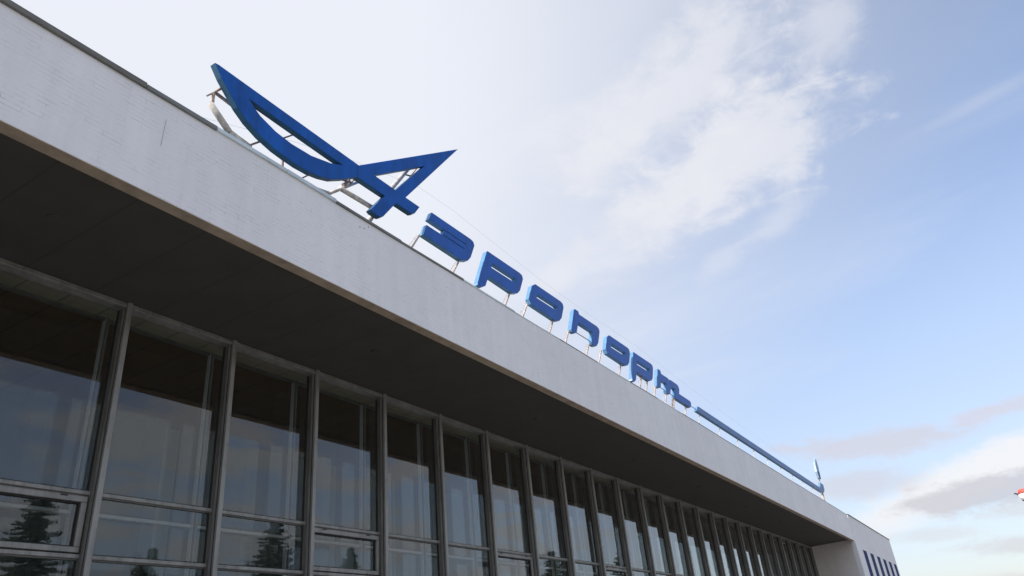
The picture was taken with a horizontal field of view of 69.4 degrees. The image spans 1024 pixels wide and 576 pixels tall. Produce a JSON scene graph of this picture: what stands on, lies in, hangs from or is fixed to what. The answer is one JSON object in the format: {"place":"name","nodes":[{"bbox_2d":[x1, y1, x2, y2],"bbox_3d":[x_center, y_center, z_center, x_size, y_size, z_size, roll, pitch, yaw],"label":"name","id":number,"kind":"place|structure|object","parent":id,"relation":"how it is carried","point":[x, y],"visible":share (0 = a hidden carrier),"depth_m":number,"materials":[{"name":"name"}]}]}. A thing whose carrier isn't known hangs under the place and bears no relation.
{"place":"outdoors","nodes":[
{"label":"outdoors","id":0,"kind":"place"},
{"bbox_2d":[12,0,1023,575],"label":"sky","id":1,"kind":"structure","parent":0,"point":[806,214],"materials":[{"name":"blue"}]},
{"bbox_2d":[1014,488,1023,500],"bbox_3d":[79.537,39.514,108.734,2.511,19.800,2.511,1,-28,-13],"label":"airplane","id":2,"kind":"object","parent":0,"point":[1020,494],"visible":1,"depth_m":112.73,"materials":[{"name":"paint"}]},
{"bbox_3d":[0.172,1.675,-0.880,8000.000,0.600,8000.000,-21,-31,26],"label":"ground","id":3,"kind":"structure","parent":0,"visible":0},
{"bbox_2d":[0,0,854,575],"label":"terminal building","id":4,"kind":"structure","parent":3,"relation":"on","point":[222,352],"depth_m":16.80,"materials":[{"name":"white concrete"}]},
{"bbox_2d":[0,258,126,575],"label":"window","id":5,"kind":"structure","parent":4,"relation":"in","point":[8,487],"depth_m":11.70,"materials":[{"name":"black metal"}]},
{"bbox_2d":[91,305,231,575],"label":"window","id":6,"kind":"structure","parent":4,"relation":"in","point":[138,312],"depth_m":13.53,"materials":[{"name":"black metal"}]},
{"bbox_2d":[217,343,315,575],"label":"window","id":7,"kind":"structure","parent":4,"relation":"in","point":[252,352],"depth_m":15.43,"materials":[{"name":"black metal"}]},
{"bbox_2d":[206,63,457,221],"bbox_3d":[-3.785,-2.666,16.433,1.237,5.150,7.580,-21,-31,26],"label":"winged emblem","id":8,"kind":"object","parent":4,"relation":"on","point":[244,101],"visible":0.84,"depth_m":14.85,"materials":[{"name":"blue metal"}]},
{"bbox_2d":[206,118,790,460],"bbox_3d":[7.689,4.936,31.988,0.004,2.284,51.101,-21,-31,26],"label":"cable","id":9,"kind":"object","parent":8,"relation":"attached to","point":[504,251],"visible":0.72,"depth_m":21.49,"materials":[{"name":"silver metal"}]},
{"bbox_2d":[313,372,382,575],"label":"window","id":10,"kind":"structure","parent":4,"relation":"in","point":[320,529],"depth_m":16.96,"materials":[{"name":"black metal"}]},
{"bbox_2d":[387,396,439,575],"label":"window","id":11,"kind":"structure","parent":4,"relation":"in","point":[392,401],"depth_m":19.50,"materials":[{"name":"black metal"}]},
{"bbox_2d":[409,213,473,271],"bbox_3d":[-1.909,-0.681,17.614,0.377,2.377,3.261,-21,-31,26],"label":"sign letter","id":12,"kind":"object","parent":4,"relation":"on","point":[453,243],"visible":0.78,"depth_m":18.20,"materials":[{"name":"blue metal"}]},
{"bbox_2d":[442,416,489,575],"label":"window","id":13,"kind":"structure","parent":4,"relation":"in","point":[446,420],"depth_m":21.37,"materials":[{"name":"black metal"}]},
{"bbox_2d":[473,251,522,304],"bbox_3d":[-0.391,0.308,19.800,0.377,2.382,2.412,-21,-31,26],"label":"sign letter","id":14,"kind":"object","parent":4,"relation":"on","point":[486,271],"visible":0.91,"depth_m":19.95,"materials":[{"name":"blue metal"}]},
{"bbox_2d":[488,432,533,575],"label":"window","id":15,"kind":"structure","parent":4,"relation":"in","point":[502,553],"depth_m":22.76,"materials":[{"name":"black metal"}]},
{"bbox_2d":[520,284,563,332],"bbox_3d":[0.674,1.006,21.331,0.377,2.377,3.241,-21,-31,26],"label":"sign letter","id":16,"kind":"object","parent":4,"relation":"on","point":[545,310],"visible":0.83,"depth_m":21.86,"materials":[{"name":"blue plastic"}]},
{"bbox_2d":[528,446,568,575],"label":"window","id":17,"kind":"structure","parent":4,"relation":"in","point":[531,450],"depth_m":25.01,"materials":[{"name":"black metal"}]},
{"bbox_2d":[562,458,599,575],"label":"window","id":18,"kind":"structure","parent":4,"relation":"in","point":[566,462],"depth_m":26.86,"materials":[{"name":"black metal"}]},
{"bbox_2d":[563,309,599,354],"bbox_3d":[2.005,1.838,23.273,0.377,2.467,3.288,-21,-31,26],"label":"sign letter","id":19,"kind":"object","parent":4,"relation":"on","point":[576,319],"visible":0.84,"depth_m":23.90,"materials":[{"name":"blue plastic"}]},
{"bbox_2d":[592,469,627,575],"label":"window","id":20,"kind":"structure","parent":4,"relation":"in","point":[613,568],"depth_m":28.43,"materials":[{"name":"black metal"}]},
{"bbox_2d":[596,335,629,374],"bbox_3d":[3.278,2.706,25.079,0.377,2.377,3.501,-21,-31,26],"label":"sign letter","id":21,"kind":"object","parent":4,"relation":"on","point":[620,359],"visible":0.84,"depth_m":25.66,"materials":[{"name":"blue plastic"}]},
{"bbox_2d":[618,478,650,575],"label":"window","id":22,"kind":"structure","parent":4,"relation":"in","point":[623,482],"depth_m":30.51,"materials":[{"name":"black metal"}]},
{"bbox_2d":[629,352,652,390],"bbox_3d":[4.729,3.651,27.168,0.377,2.382,2.412,-21,-31,26],"label":"sign letter","id":23,"kind":"object","parent":4,"relation":"on","point":[635,369],"visible":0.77,"depth_m":27.23,"materials":[{"name":"blue plastic"}]},
{"bbox_2d":[641,486,671,575],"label":"window","id":24,"kind":"structure","parent":4,"relation":"in","point":[645,490],"depth_m":32.35,"materials":[{"name":"black metal"}]},
{"bbox_2d":[652,369,690,414],"bbox_3d":[6.166,4.595,29.231,0.377,2.367,4.911,-21,-31,26],"label":"sign letter","id":25,"kind":"object","parent":4,"relation":"on","point":[666,382],"visible":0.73,"depth_m":29.45,"materials":[{"name":"blue plastic"}]},
{"bbox_2d":[662,494,688,575],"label":"window","id":26,"kind":"structure","parent":4,"relation":"in","point":[666,497],"depth_m":34.32,"materials":[{"name":"black metal"}]},
{"bbox_2d":[681,501,705,575],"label":"window","id":27,"kind":"structure","parent":4,"relation":"in","point":[683,503],"depth_m":36.19,"materials":[{"name":"black metal"}]},
{"bbox_2d":[697,506,720,575],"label":"window","id":28,"kind":"structure","parent":4,"relation":"in","point":[707,512],"depth_m":38.03,"materials":[{"name":"black metal"}]},
{"bbox_2d":[713,512,733,574],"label":"window","id":29,"kind":"structure","parent":4,"relation":"in","point":[714,514],"depth_m":39.84,"materials":[{"name":"black metal"}]},
{"bbox_2d":[727,517,746,575],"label":"window","id":30,"kind":"structure","parent":4,"relation":"in","point":[728,519],"depth_m":41.68,"materials":[{"name":"black metal"}]},
{"bbox_2d":[739,521,757,575],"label":"window","id":31,"kind":"structure","parent":4,"relation":"in","point":[741,523],"depth_m":43.47,"materials":[{"name":"black metal"}]},
{"bbox_2d":[691,406,824,499],"bbox_3d":[14.763,10.154,41.371,0.140,2.236,27.350,-21,-31,26],"label":"sign bar","id":32,"kind":"object","parent":4,"relation":"on","point":[699,411],"visible":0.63,"depth_m":38.44,"materials":[{"name":"blue plastic"}]},
{"bbox_2d":[751,526,767,574],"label":"window","id":33,"kind":"structure","parent":4,"relation":"in","point":[754,528],"depth_m":45.32,"materials":[{"name":"black metal"}]},
{"bbox_2d":[762,530,777,575],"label":"window","id":34,"kind":"structure","parent":4,"relation":"in","point":[763,531],"depth_m":47.06,"materials":[{"name":"black metal"}]},
{"bbox_2d":[772,533,786,575],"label":"window","id":35,"kind":"structure","parent":4,"relation":"in","point":[774,535],"depth_m":48.96,"materials":[{"name":"black metal"}]},
{"bbox_2d":[781,536,794,575],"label":"window","id":36,"kind":"structure","parent":4,"relation":"in","point":[783,538],"depth_m":50.76,"materials":[{"name":"black metal"}]},
{"bbox_2d":[789,539,801,574],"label":"window","id":37,"kind":"structure","parent":4,"relation":"in","point":[791,541],"depth_m":52.65,"materials":[{"name":"black metal"}]},
{"bbox_2d":[797,542,808,575],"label":"window","id":38,"kind":"structure","parent":4,"relation":"in","point":[800,545],"depth_m":54.09,"materials":[{"name":"black"}]},
{"bbox_2d":[805,545,815,575],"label":"window","id":39,"kind":"structure","parent":4,"relation":"in","point":[808,552],"depth_m":55.93,"materials":[{"name":"black"}]},
{"bbox_2d":[813,458,824,500],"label":"sign tail","id":40,"kind":"object","parent":4,"relation":"on","point":[816,468],"visible":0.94,"depth_m":52.24},
{"bbox_2d":[748,514,899,575],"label":"wing building","id":41,"kind":"structure","parent":3,"relation":"on","point":[868,551],"depth_m":56.87,"materials":[{"name":"concrete"}]},
{"bbox_2d":[863,550,873,575],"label":"window","id":42,"kind":"structure","parent":41,"relation":"in","point":[865,553],"depth_m":57.03,"materials":[{"name":"blue glass"}]},
{"bbox_2d":[870,553,879,575],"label":"window","id":43,"kind":"structure","parent":41,"relation":"in","point":[872,556],"depth_m":59.71,"materials":[{"name":"blue glass"}]},
{"bbox_2d":[877,556,884,575],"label":"window","id":44,"kind":"structure","parent":41,"relation":"in","point":[881,567],"depth_m":62.39,"materials":[{"name":"blue glass"}]},
{"bbox_2d":[883,559,889,575],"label":"window","id":45,"kind":"structure","parent":41,"relation":"in","point":[885,563],"depth_m":65.07,"materials":[{"name":"blue glass"}]},
{"bbox_2d":[888,561,894,575],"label":"window","id":46,"kind":"structure","parent":41,"relation":"in","point":[890,564],"depth_m":67.76,"materials":[{"name":"blue glass"}]}
]}

